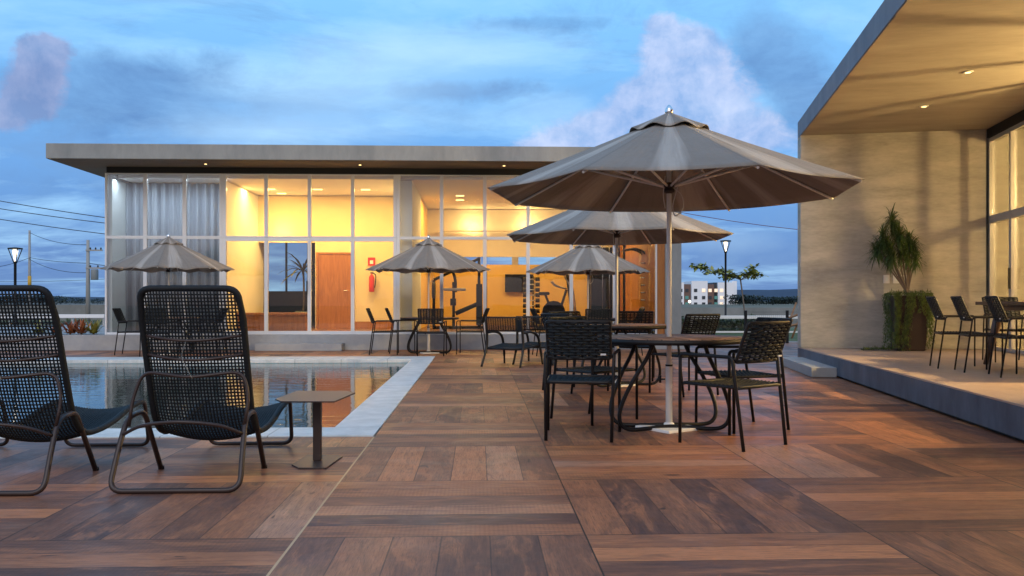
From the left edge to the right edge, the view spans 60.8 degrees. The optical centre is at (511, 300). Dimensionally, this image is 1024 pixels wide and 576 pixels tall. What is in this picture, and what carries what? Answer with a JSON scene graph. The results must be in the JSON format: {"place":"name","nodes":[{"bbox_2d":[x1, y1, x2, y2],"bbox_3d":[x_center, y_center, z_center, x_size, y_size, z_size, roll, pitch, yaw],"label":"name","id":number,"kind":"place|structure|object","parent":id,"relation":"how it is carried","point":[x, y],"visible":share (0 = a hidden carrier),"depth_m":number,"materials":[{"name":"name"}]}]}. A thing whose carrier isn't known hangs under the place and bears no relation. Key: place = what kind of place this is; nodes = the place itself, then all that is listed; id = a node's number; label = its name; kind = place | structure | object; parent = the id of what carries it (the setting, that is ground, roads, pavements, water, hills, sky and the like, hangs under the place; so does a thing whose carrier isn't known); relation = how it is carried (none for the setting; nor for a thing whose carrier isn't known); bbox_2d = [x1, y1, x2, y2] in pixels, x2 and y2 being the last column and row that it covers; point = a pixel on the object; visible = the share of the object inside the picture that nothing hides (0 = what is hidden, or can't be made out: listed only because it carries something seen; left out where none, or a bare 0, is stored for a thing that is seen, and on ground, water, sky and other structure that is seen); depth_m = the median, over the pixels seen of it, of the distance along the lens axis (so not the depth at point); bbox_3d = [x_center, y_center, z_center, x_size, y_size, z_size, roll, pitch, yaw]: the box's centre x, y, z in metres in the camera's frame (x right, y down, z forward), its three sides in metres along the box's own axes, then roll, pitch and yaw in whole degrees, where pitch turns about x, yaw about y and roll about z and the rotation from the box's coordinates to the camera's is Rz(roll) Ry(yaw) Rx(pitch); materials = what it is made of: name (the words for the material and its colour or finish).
{"place":"outdoors","nodes":[
{"label":"outdoors","id":0,"kind":"place"},
{"bbox_2d":[2,302,104,304],"bbox_3d":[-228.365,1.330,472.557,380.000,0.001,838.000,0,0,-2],"label":"field","id":1,"kind":"structure","parent":0,"point":[58,303],"depth_m":313.49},
{"bbox_2d":[28,230,31,303],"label":"utility pole","id":2,"kind":"object","parent":1,"relation":"on","point":[29,261],"visible":0.66,"depth_m":83.19,"materials":[{"name":"grey"}]},
{"bbox_2d":[0,295,103,304],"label":"distant trees","id":3,"kind":"object","parent":1,"relation":"on","point":[63,300],"visible":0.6,"depth_m":293.00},
{"bbox_2d":[237,313,307,330],"bbox_3d":[-5.472,0.477,19.754,1.743,0.415,0.500,0,0,-2],"label":"bench","id":4,"kind":"object","parent":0,"point":[287,321],"visible":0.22,"depth_m":19.56,"materials":[{"name":"orange wood"}]},
{"bbox_2d":[44,301,797,326],"bbox_3d":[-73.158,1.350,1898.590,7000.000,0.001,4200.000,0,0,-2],"label":"ground","id":5,"kind":"structure","parent":0,"point":[776,305],"depth_m":250.50,"materials":[{"name":"concrete"}]},
{"bbox_2d":[0,305,104,320],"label":"boundary wall","id":6,"kind":"structure","parent":5,"relation":"on","point":[77,309],"depth_m":58.90,"materials":[{"name":"concrete"}]},
{"bbox_2d":[85,240,102,319],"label":"utility pole","id":7,"kind":"object","parent":5,"relation":"on","point":[94,273],"visible":0.88,"depth_m":58.83,"materials":[{"name":"grey"}]},
{"bbox_2d":[0,143,684,350],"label":"glass pavilion","id":8,"kind":"structure","parent":5,"relation":"on","point":[344,212],"depth_m":19.00,"materials":[{"name":"concrete"}]},
{"bbox_2d":[61,320,79,333],"bbox_3d":[-9.294,0.548,18.369,0.502,0.325,0.637,0,0,-43],"label":"croton shrub","id":9,"kind":"object","parent":8,"relation":"on","point":[70,329],"visible":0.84,"depth_m":18.35,"materials":[{"name":"orange plant"}]},
{"bbox_2d":[72,318,90,333],"bbox_3d":[-9.083,0.525,18.431,0.634,0.371,0.563,0,0,39],"label":"croton shrub","id":10,"kind":"object","parent":8,"relation":"on","point":[82,329],"visible":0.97,"depth_m":18.38,"materials":[{"name":"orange plant"}]},
{"bbox_2d":[85,318,103,333],"bbox_3d":[-8.790,0.526,18.389,0.578,0.368,0.506,0,0,-38],"label":"croton shrub","id":11,"kind":"object","parent":8,"relation":"on","point":[95,326],"visible":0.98,"depth_m":18.36,"materials":[{"name":"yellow plant"}]},
{"bbox_2d":[108,175,128,331],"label":"window","id":12,"kind":"structure","parent":8,"relation":"in","point":[109,176],"depth_m":18.31,"materials":[{"name":"silver metal"}]},
{"bbox_2d":[105,173,144,236],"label":"window","id":13,"kind":"structure","parent":8,"relation":"in","point":[106,174],"depth_m":18.22,"materials":[{"name":"silver metal"}]},
{"bbox_2d":[105,237,144,334],"bbox_3d":[-8.088,-0.311,18.252,0.821,2.034,0.080,0,0,-2],"label":"window","id":14,"kind":"structure","parent":8,"relation":"in","point":[106,238],"depth_m":18.21,"materials":[{"name":"silver metal"}]},
{"bbox_2d":[145,173,183,236],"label":"window","id":15,"kind":"structure","parent":8,"relation":"in","point":[146,174],"depth_m":18.26,"materials":[{"name":"silver metal"}]},
{"bbox_2d":[145,237,183,334],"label":"window","id":16,"kind":"structure","parent":8,"relation":"in","point":[146,238],"depth_m":18.26,"materials":[{"name":"silver metal"}]},
{"bbox_2d":[184,173,222,236],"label":"window","id":17,"kind":"structure","parent":8,"relation":"in","point":[185,174],"depth_m":18.29,"materials":[{"name":"silver metal"}]},
{"bbox_2d":[184,237,222,334],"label":"window","id":18,"kind":"structure","parent":8,"relation":"in","point":[185,238],"depth_m":18.29,"materials":[{"name":"silver metal"}]},
{"bbox_2d":[223,174,265,237],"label":"window","id":19,"kind":"structure","parent":8,"relation":"in","point":[224,175],"depth_m":18.32,"materials":[{"name":"silver metal"}]},
{"bbox_2d":[223,237,265,333],"bbox_3d":[-5.622,-0.311,18.347,0.896,2.034,0.080,0,0,-2],"label":"window","id":20,"kind":"structure","parent":8,"relation":"in","point":[225,239],"depth_m":18.32,"materials":[{"name":"silver metal"}]},
{"bbox_2d":[266,174,308,237],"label":"window","id":21,"kind":"structure","parent":8,"relation":"in","point":[267,175],"depth_m":18.35,"materials":[{"name":"silver metal"}]},
{"bbox_2d":[266,238,308,333],"bbox_3d":[-4.721,-0.311,18.364,0.899,2.034,0.115,0,0,-2],"label":"window","id":22,"kind":"structure","parent":8,"relation":"in","point":[267,239],"depth_m":18.35,"materials":[{"name":"silver metal"}]},
{"bbox_2d":[273,252,314,312],"bbox_3d":[-5.505,-0.278,22.595,1.554,1.935,1.909,0,0,-2],"label":"potted palm","id":23,"kind":"object","parent":8,"relation":"on","point":[301,269],"visible":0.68,"depth_m":22.51,"materials":[{"name":"plant"}]},
{"bbox_2d":[285,243,307,290],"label":"window","id":24,"kind":"structure","parent":8,"relation":"in","point":[286,244],"depth_m":29.35,"materials":[{"name":"silver metal"}]},
{"bbox_2d":[309,174,352,237],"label":"window","id":25,"kind":"structure","parent":8,"relation":"in","point":[310,175],"depth_m":18.39,"materials":[{"name":"glass"}]},
{"bbox_2d":[309,238,352,333],"bbox_3d":[-3.818,-0.311,18.417,0.903,2.034,0.080,0,0,-2],"label":"window","id":26,"kind":"structure","parent":8,"relation":"in","point":[310,239],"depth_m":18.39,"materials":[{"name":"silver metal"}]},
{"bbox_2d":[316,252,350,328],"bbox_3d":[-4.351,-0.249,21.396,0.900,1.879,0.100,0,0,-2],"label":"door","id":27,"kind":"structure","parent":8,"relation":"in","point":[333,272],"depth_m":21.41,"materials":[{"name":"orange wood"}]},
{"bbox_2d":[369,272,375,291],"bbox_3d":[-3.418,-0.457,21.384,0.180,0.480,0.127,0,0,-2],"label":"fire extinguisher","id":28,"kind":"object","parent":8,"relation":"attached to","point":[371,283],"visible":1,"depth_m":21.34,"materials":[{"name":"red"}]},
{"bbox_2d":[353,174,396,237],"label":"window","id":29,"kind":"structure","parent":8,"relation":"in","point":[394,176],"depth_m":18.43,"materials":[{"name":"silver metal"}]},
{"bbox_2d":[353,238,396,333],"bbox_3d":[-2.903,-0.311,18.452,0.923,2.034,0.080,0,0,-2],"label":"window","id":30,"kind":"structure","parent":8,"relation":"in","point":[394,240],"depth_m":18.43,"materials":[{"name":"silver metal"}]},
{"bbox_2d":[397,175,441,237],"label":"window","id":31,"kind":"structure","parent":8,"relation":"in","point":[398,176],"depth_m":18.44,"materials":[{"name":"silver metal"}]},
{"bbox_2d":[397,238,441,333],"bbox_3d":[-1.967,-0.311,18.488,0.944,2.034,0.080,0,0,-2],"label":"window","id":32,"kind":"structure","parent":8,"relation":"in","point":[398,239],"depth_m":18.43,"materials":[{"name":"silver metal"}]},
{"bbox_2d":[432,257,482,328],"bbox_3d":[-1.275,-0.186,21.247,1.336,1.752,0.394,0,0,-2],"label":"multi gym","id":33,"kind":"object","parent":8,"relation":"on","point":[477,304],"visible":0.75,"depth_m":21.22,"materials":[{"name":"black metal"}]},
{"bbox_2d":[442,175,484,237],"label":"window","id":34,"kind":"structure","parent":8,"relation":"in","point":[483,176],"depth_m":18.50,"materials":[{"name":"silver metal"}]},
{"bbox_2d":[442,238,484,333],"bbox_3d":[-1.036,-0.311,18.524,0.913,2.034,0.080,0,0,-2],"label":"window","id":35,"kind":"structure","parent":8,"relation":"in","point":[483,239],"depth_m":18.50,"materials":[{"name":"silver metal"}]},
{"bbox_2d":[485,175,527,237],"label":"window","id":36,"kind":"structure","parent":8,"relation":"in","point":[486,176],"depth_m":18.51,"materials":[{"name":"silver metal"}]},
{"bbox_2d":[485,238,527,333],"bbox_3d":[-0.119,-0.311,18.559,0.917,2.034,0.080,0,0,-2],"label":"window","id":37,"kind":"structure","parent":8,"relation":"in","point":[486,239],"depth_m":18.52,"materials":[{"name":"silver metal"}]},
{"bbox_2d":[505,274,532,291],"bbox_3d":[0.200,-0.495,24.556,0.800,0.500,0.129,0,0,-2],"label":"television","id":38,"kind":"object","parent":8,"relation":"attached to","point":[513,282],"visible":0.77,"depth_m":24.49,"materials":[{"name":"black plastic"}]},
{"bbox_2d":[528,243,570,333],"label":"window","id":39,"kind":"structure","parent":8,"relation":"in","point":[528,243],"depth_m":18.54,"materials":[{"name":"silver metal"}]},
{"bbox_2d":[538,281,566,312],"bbox_3d":[1.010,0.100,20.654,0.850,1.141,0.443,0,0,-2],"label":"exercise bike","id":40,"kind":"object","parent":8,"relation":"on","point":[552,306],"visible":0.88,"depth_m":20.59,"materials":[{"name":"black metal"}]},
{"bbox_2d":[571,245,614,333],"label":"window","id":41,"kind":"structure","parent":8,"relation":"in","point":[613,248],"depth_m":18.61,"materials":[{"name":"silver metal"}]},
{"bbox_2d":[589,245,624,321],"bbox_3d":[2.195,-0.340,20.635,0.900,2.060,0.530,0,0,-2],"label":"cable machine","id":42,"kind":"object","parent":8,"relation":"on","point":[600,291],"visible":0.23,"depth_m":20.49,"materials":[{"name":"black metal"}]},
{"bbox_2d":[624,248,644,307],"bbox_3d":[2.889,-0.265,20.182,0.552,1.911,0.439,0,0,-2],"label":"climbing frame","id":43,"kind":"object","parent":8,"relation":"on","point":[638,250],"visible":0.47,"depth_m":20.00,"materials":[{"name":"black metal"}]},
{"bbox_2d":[618,244,656,333],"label":"window","id":44,"kind":"structure","parent":8,"relation":"in","point":[655,244],"depth_m":18.64,"materials":[{"name":"silver metal"}]},
{"bbox_2d":[681,281,736,303],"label":"apartment block","id":45,"kind":"structure","parent":5,"relation":"on","point":[700,292],"depth_m":333.30,"materials":[{"name":"white"}]},
{"bbox_2d":[722,294,797,304],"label":"distant trees","id":46,"kind":"object","parent":5,"relation":"on","point":[737,299],"visible":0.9,"depth_m":260.87,"materials":[{"name":"plant"}]},
{"bbox_2d":[0,0,883,296],"label":"sky","id":47,"kind":"structure","parent":0,"point":[537,73],"materials":[{"name":"blue"}]},
{"bbox_2d":[0,342,1023,575],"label":"wood tile deck","id":48,"kind":"structure","parent":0,"point":[457,465],"depth_m":4.68,"materials":[{"name":"wood"}]},
{"bbox_2d":[0,285,149,495],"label":"sun lounger","id":49,"kind":"object","parent":48,"relation":"on","point":[52,421],"visible":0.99,"depth_m":4.88,"materials":[{"name":"wicker"}]},
{"bbox_2d":[112,308,151,354],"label":"side armchair","id":50,"kind":"object","parent":48,"relation":"on","point":[119,315],"visible":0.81,"depth_m":16.76,"materials":[{"name":"black metal"}]},
{"bbox_2d":[139,309,178,356],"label":"side armchair","id":51,"kind":"object","parent":48,"relation":"on","point":[155,323],"visible":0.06,"depth_m":16.01,"materials":[{"name":"black metal"}]},
{"bbox_2d":[100,234,234,354],"bbox_3d":[-6.617,-0.133,16.800,2.274,2.325,2.274,0,0,10],"label":"parasol","id":52,"kind":"object","parent":48,"relation":"on","point":[168,254],"visible":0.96,"depth_m":16.35,"materials":[{"name":"fabric"}]},
{"bbox_2d":[108,285,293,493],"bbox_3d":[-1.839,0.476,5.433,0.714,1.124,1.568,0,0,-3],"label":"sun lounger","id":53,"kind":"object","parent":48,"relation":"on","point":[210,420],"visible":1,"depth_m":4.90,"materials":[{"name":"wicker"}]},
{"bbox_2d":[190,309,227,354],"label":"side armchair","id":54,"kind":"object","parent":48,"relation":"on","point":[214,324],"visible":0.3,"depth_m":16.80,"materials":[{"name":"black metal"}]},
{"bbox_2d":[0,356,434,438],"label":"pool coping","id":55,"kind":"object","parent":48,"relation":"on","point":[370,415],"visible":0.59,"depth_m":9.37,"materials":[{"name":"stone"}]},
{"bbox_2d":[275,391,354,468],"bbox_3d":[-1.265,0.822,5.634,0.448,0.417,0.632,0,0,-2],"label":"side table","id":56,"kind":"object","parent":48,"relation":"on","point":[317,459],"visible":1,"depth_m":5.56,"materials":[{"name":"brown metal"}]},
{"bbox_2d":[366,308,398,354],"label":"side armchair","id":57,"kind":"object","parent":48,"relation":"on","point":[369,313],"visible":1,"depth_m":16.60,"materials":[{"name":"black metal"}]},
{"bbox_2d":[385,308,416,353],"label":"side armchair","id":58,"kind":"object","parent":48,"relation":"on","point":[389,315],"visible":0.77,"depth_m":17.07,"materials":[{"name":"black metal"}]},
{"bbox_2d":[365,235,489,353],"bbox_3d":[-1.641,-0.133,17.149,2.274,2.325,2.274,0,0,18],"label":"parasol","id":59,"kind":"object","parent":48,"relation":"on","point":[428,255],"visible":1,"depth_m":16.70,"materials":[{"name":"grey fabric"}]},
{"bbox_2d":[400,317,458,352],"bbox_3d":[-1.621,0.676,17.150,1.148,0.703,1.148,0,0,-2],"label":"round table","id":60,"kind":"object","parent":48,"relation":"on","point":[414,329],"visible":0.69,"depth_m":16.98,"materials":[{"name":"black metal"}]},
{"bbox_2d":[416,308,446,355],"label":"side armchair","id":61,"kind":"object","parent":48,"relation":"on","point":[429,318],"visible":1,"depth_m":16.19,"materials":[{"name":"black metal"}]},
{"bbox_2d":[456,308,489,354],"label":"side armchair","id":62,"kind":"object","parent":48,"relation":"on","point":[482,320],"visible":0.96,"depth_m":16.75,"materials":[{"name":"black metal"}]},
{"bbox_2d":[480,316,542,367],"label":"lounge armchair","id":63,"kind":"object","parent":48,"relation":"on","point":[504,346],"visible":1,"depth_m":13.64,"materials":[{"name":"wicker"}]},
{"bbox_2d":[512,316,564,365],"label":"lounge armchair","id":64,"kind":"object","parent":48,"relation":"on","point":[536,328],"visible":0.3,"depth_m":14.08,"materials":[{"name":"wicker"}]},
{"bbox_2d":[530,308,565,355],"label":"side armchair","id":65,"kind":"object","parent":48,"relation":"on","point":[533,311],"visible":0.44,"depth_m":16.27,"materials":[{"name":"black metal"}]},
{"bbox_2d":[540,313,608,393],"bbox_3d":[0.685,0.585,9.995,0.626,0.893,0.591,0,0,-39],"label":"dining armchair","id":66,"kind":"object","parent":48,"relation":"on","point":[544,315],"visible":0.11,"depth_m":9.91,"materials":[{"name":"black metal"}]},
{"bbox_2d":[549,311,605,374],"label":"dining armchair","id":67,"kind":"object","parent":48,"relation":"on","point":[575,312],"visible":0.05,"depth_m":11.65,"materials":[{"name":"wicker"}]},
{"bbox_2d":[544,320,620,442],"bbox_3d":[0.521,0.585,6.605,0.591,0.893,0.626,0,0,9],"label":"dining armchair","id":68,"kind":"object","parent":48,"relation":"on","point":[595,332],"visible":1,"depth_m":6.39,"materials":[{"name":"wicker"}]},
{"bbox_2d":[526,245,649,311],"bbox_3d":[1.446,-0.092,16.601,2.195,2.244,2.195,0,0,24],"label":"parasol","id":69,"kind":"object","parent":48,"relation":"on","point":[587,260],"visible":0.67,"depth_m":16.13,"materials":[{"name":"grey fabric"}]},
{"bbox_2d":[548,316,637,425],"bbox_3d":[0.675,0.585,7.621,0.591,0.893,0.626,0,0,-41],"label":"dining armchair","id":70,"kind":"object","parent":48,"relation":"on","point":[593,369],"visible":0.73,"depth_m":7.58,"materials":[{"name":"black metal"}]},
{"bbox_2d":[585,309,612,334],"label":"side armchair","id":71,"kind":"object","parent":48,"relation":"on","point":[599,315],"visible":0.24,"depth_m":15.62,"materials":[{"name":"black metal"}]},
{"bbox_2d":[506,210,733,386],"bbox_3d":[1.273,-0.207,10.598,2.608,2.475,2.608,0,0,4],"label":"parasol","id":72,"kind":"object","parent":48,"relation":"on","point":[576,227],"visible":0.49,"depth_m":10.26,"materials":[{"name":"fabric"}]},
{"bbox_2d":[580,323,666,386],"bbox_3d":[1.323,0.658,10.600,1.208,0.740,1.208,0,0,-22],"label":"round table","id":73,"kind":"object","parent":48,"relation":"on","point":[624,327],"visible":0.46,"depth_m":10.49,"materials":[{"name":"black metal"}]},
{"bbox_2d":[609,311,654,380],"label":"dining armchair","id":74,"kind":"object","parent":48,"relation":"on","point":[637,319],"visible":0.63,"depth_m":11.71,"materials":[{"name":"wicker"}]},
{"bbox_2d":[594,334,741,431],"bbox_3d":[1.261,0.658,7.004,1.208,0.740,1.208,0,0,-4],"label":"round table","id":75,"kind":"object","parent":48,"relation":"on","point":[684,340],"visible":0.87,"depth_m":6.82,"materials":[{"name":"black metal"}]},
{"bbox_2d":[488,105,864,433],"bbox_3d":[1.261,-0.273,7.004,2.745,2.605,2.745,0,0,10],"label":"parasol","id":76,"kind":"object","parent":48,"relation":"on","point":[669,161],"visible":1,"depth_m":6.99,"materials":[{"name":"fabric"}]},
{"bbox_2d":[649,314,719,396],"bbox_3d":[1.933,0.585,9.627,0.591,0.893,0.626,0,0,-29],"label":"dining armchair","id":77,"kind":"object","parent":48,"relation":"on","point":[710,328],"visible":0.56,"depth_m":9.42,"materials":[{"name":"wicker"}]},
{"bbox_2d":[678,320,790,451],"bbox_3d":[1.629,0.585,6.276,0.591,0.893,0.626,0,0,-38],"label":"dining armchair","id":78,"kind":"object","parent":48,"relation":"on","point":[748,351],"visible":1,"depth_m":6.13,"materials":[{"name":"wicker"}]},
{"bbox_2d":[695,317,792,433],"bbox_3d":[1.916,0.585,7.123,0.626,0.893,0.591,0,0,-18],"label":"dining armchair","id":79,"kind":"object","parent":48,"relation":"on","point":[745,373],"visible":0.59,"depth_m":7.13,"materials":[{"name":"wicker"}]},
{"bbox_2d":[744,310,788,342],"bbox_3d":[6.723,0.631,21.175,2.186,0.797,0.060,0,0,-2],"label":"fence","id":80,"kind":"object","parent":48,"relation":"on","point":[745,319],"visible":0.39,"depth_m":21.14,"materials":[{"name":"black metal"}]},
{"bbox_2d":[783,357,836,376],"bbox_3d":[4.318,0.961,12.777,0.330,0.131,2.200,0,0,7],"label":"terrace step","id":81,"kind":"object","parent":48,"relation":"on","point":[808,367],"visible":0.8,"depth_m":12.14,"materials":[{"name":"concrete"}]},
{"bbox_2d":[837,376,1023,441],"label":"terrace shadow gap","id":82,"kind":"object","parent":48,"relation":"on","point":[1004,434],"visible":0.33,"depth_m":7.87,"materials":[{"name":"black"}]},
{"bbox_2d":[798,348,1023,439],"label":"terrace base","id":83,"kind":"object","parent":82,"relation":"on","point":[1003,417],"visible":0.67,"depth_m":7.96,"materials":[{"name":"concrete"}]},
{"bbox_2d":[798,347,1023,407],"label":"terrace floor","id":84,"kind":"structure","parent":83,"relation":"on","point":[979,380],"depth_m":9.80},
{"bbox_2d":[860,202,935,350],"bbox_3d":[5.787,-0.352,13.212,1.122,2.264,0.651,0,0,10],"label":"potted plant","id":85,"kind":"object","parent":84,"relation":"on","point":[908,315],"visible":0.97,"depth_m":13.08,"materials":[{"name":"green plant"}]},
{"bbox_2d":[798,0,1023,353],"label":"concrete pavilion","id":86,"kind":"structure","parent":84,"relation":"on","point":[915,111],"depth_m":13.42,"materials":[{"name":"paint"}]},
{"bbox_2d":[989,128,1009,219],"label":"window","id":87,"kind":"structure","parent":86,"relation":"in","point":[999,144],"depth_m":13.05,"materials":[{"name":"clear glass"}]},
{"bbox_2d":[989,215,1009,351],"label":"window","id":88,"kind":"structure","parent":86,"relation":"in","point":[999,228],"depth_m":13.01,"materials":[{"name":"clear glass"}]},
{"bbox_2d":[1008,211,1023,353],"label":"window","id":89,"kind":"structure","parent":86,"relation":"in","point":[1016,270],"depth_m":12.37,"materials":[{"name":"clear glass"}]},
{"bbox_2d":[1010,121,1023,213],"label":"window","id":90,"kind":"structure","parent":86,"relation":"in","point":[1016,131],"depth_m":12.37,"materials":[{"name":"clear glass"}]},
{"bbox_2d":[926,296,987,369],"bbox_3d":[4.962,0.351,9.794,0.561,0.801,0.527,0,0,15],"label":"side armchair","id":91,"kind":"object","parent":84,"relation":"on","point":[935,308],"visible":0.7,"depth_m":9.73,"materials":[{"name":"black metal"}]},
{"bbox_2d":[950,296,1017,373],"bbox_3d":[4.967,0.351,9.241,0.561,0.801,0.527,0,0,15],"label":"side armchair","id":92,"kind":"object","parent":84,"relation":"on","point":[959,304],"visible":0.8,"depth_m":9.14,"materials":[{"name":"black metal"}]},
{"bbox_2d":[975,302,1023,364],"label":"dining table","id":93,"kind":"object","parent":84,"relation":"on","point":[1012,306],"visible":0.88,"depth_m":10.10,"materials":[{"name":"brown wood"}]},
{"bbox_2d":[981,297,1023,362],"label":"side armchair","id":94,"kind":"object","parent":84,"relation":"on","point":[1020,330],"visible":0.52,"depth_m":11.01,"materials":[{"name":"black metal"}]},
{"bbox_2d":[984,296,1023,377],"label":"side armchair","id":95,"kind":"object","parent":84,"relation":"on","point":[996,309],"visible":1,"depth_m":8.59,"materials":[{"name":"black metal"}]},
{"bbox_2d":[681,308,797,325],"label":"boundary wall","id":96,"kind":"structure","parent":0,"point":[753,311],"depth_m":46.50,"materials":[{"name":"concrete"}]},
{"bbox_2d":[689,327,797,340],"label":"lawn","id":97,"kind":"structure","parent":0,"point":[795,338],"depth_m":27.17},
{"bbox_2d":[7,247,22,325],"bbox_3d":[-13.390,-0.206,23.502,0.370,2.473,0.370,0,0,-2],"label":"street lamp","id":98,"kind":"object","parent":97,"relation":"on","point":[15,252],"visible":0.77,"depth_m":23.47,"materials":[{"name":"black metal"}]},
{"bbox_2d":[0,314,104,325],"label":"railing","id":99,"kind":"object","parent":97,"relation":"on","point":[72,316],"visible":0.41,"depth_m":24.03,"materials":[{"name":"white metal"}]},
{"bbox_2d":[2,318,102,324],"bbox_3d":[-13.670,0.820,25.798,3.683,0.660,0.819,0,0,-2],"label":"hedge","id":100,"kind":"object","parent":97,"relation":"on","point":[68,321],"visible":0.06,"depth_m":25.68,"materials":[{"name":"green plant"}]},
{"bbox_2d":[681,313,762,332],"bbox_3d":[7.215,0.760,28.599,3.691,0.721,0.824,0,0,-2],"label":"hedge","id":101,"kind":"object","parent":97,"relation":"on","point":[731,325],"visible":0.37,"depth_m":28.41,"materials":[{"name":"green plant"}]},
{"bbox_2d":[720,240,730,324],"bbox_3d":[7.177,-0.496,29.298,0.370,3.093,0.370,0,0,-2],"label":"street lamp","id":102,"kind":"object","parent":97,"relation":"on","point":[725,245],"visible":0.86,"depth_m":29.27,"materials":[{"name":"black metal"}]},
{"bbox_2d":[689,262,767,309],"bbox_3d":[8.033,-0.087,32.336,2.893,2.838,0.782,0,0,-2],"label":"young tree","id":103,"kind":"object","parent":97,"relation":"on","point":[753,273],"visible":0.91,"depth_m":32.26,"materials":[{"name":"green plant"}]},
{"bbox_2d":[691,316,797,332],"bbox_3d":[8.295,0.752,26.864,5.652,0.595,0.110,0,0,-2],"label":"railing","id":104,"kind":"object","parent":97,"relation":"on","point":[739,317],"visible":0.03,"depth_m":26.76,"materials":[{"name":"white metal"}]},
{"bbox_2d":[737,289,797,300],"bbox_3d":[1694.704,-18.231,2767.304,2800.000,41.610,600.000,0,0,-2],"label":"hills","id":105,"kind":"structure","parent":0,"point":[781,293],"depth_m":2632.02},
{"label":"pool basin","id":106,"kind":"structure","parent":0,"visible":0},
{"bbox_2d":[0,363,406,427],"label":"pool water","id":107,"kind":"structure","parent":106,"relation":"in","point":[99,386],"depth_m":11.17,"materials":[{"name":"liquid"}]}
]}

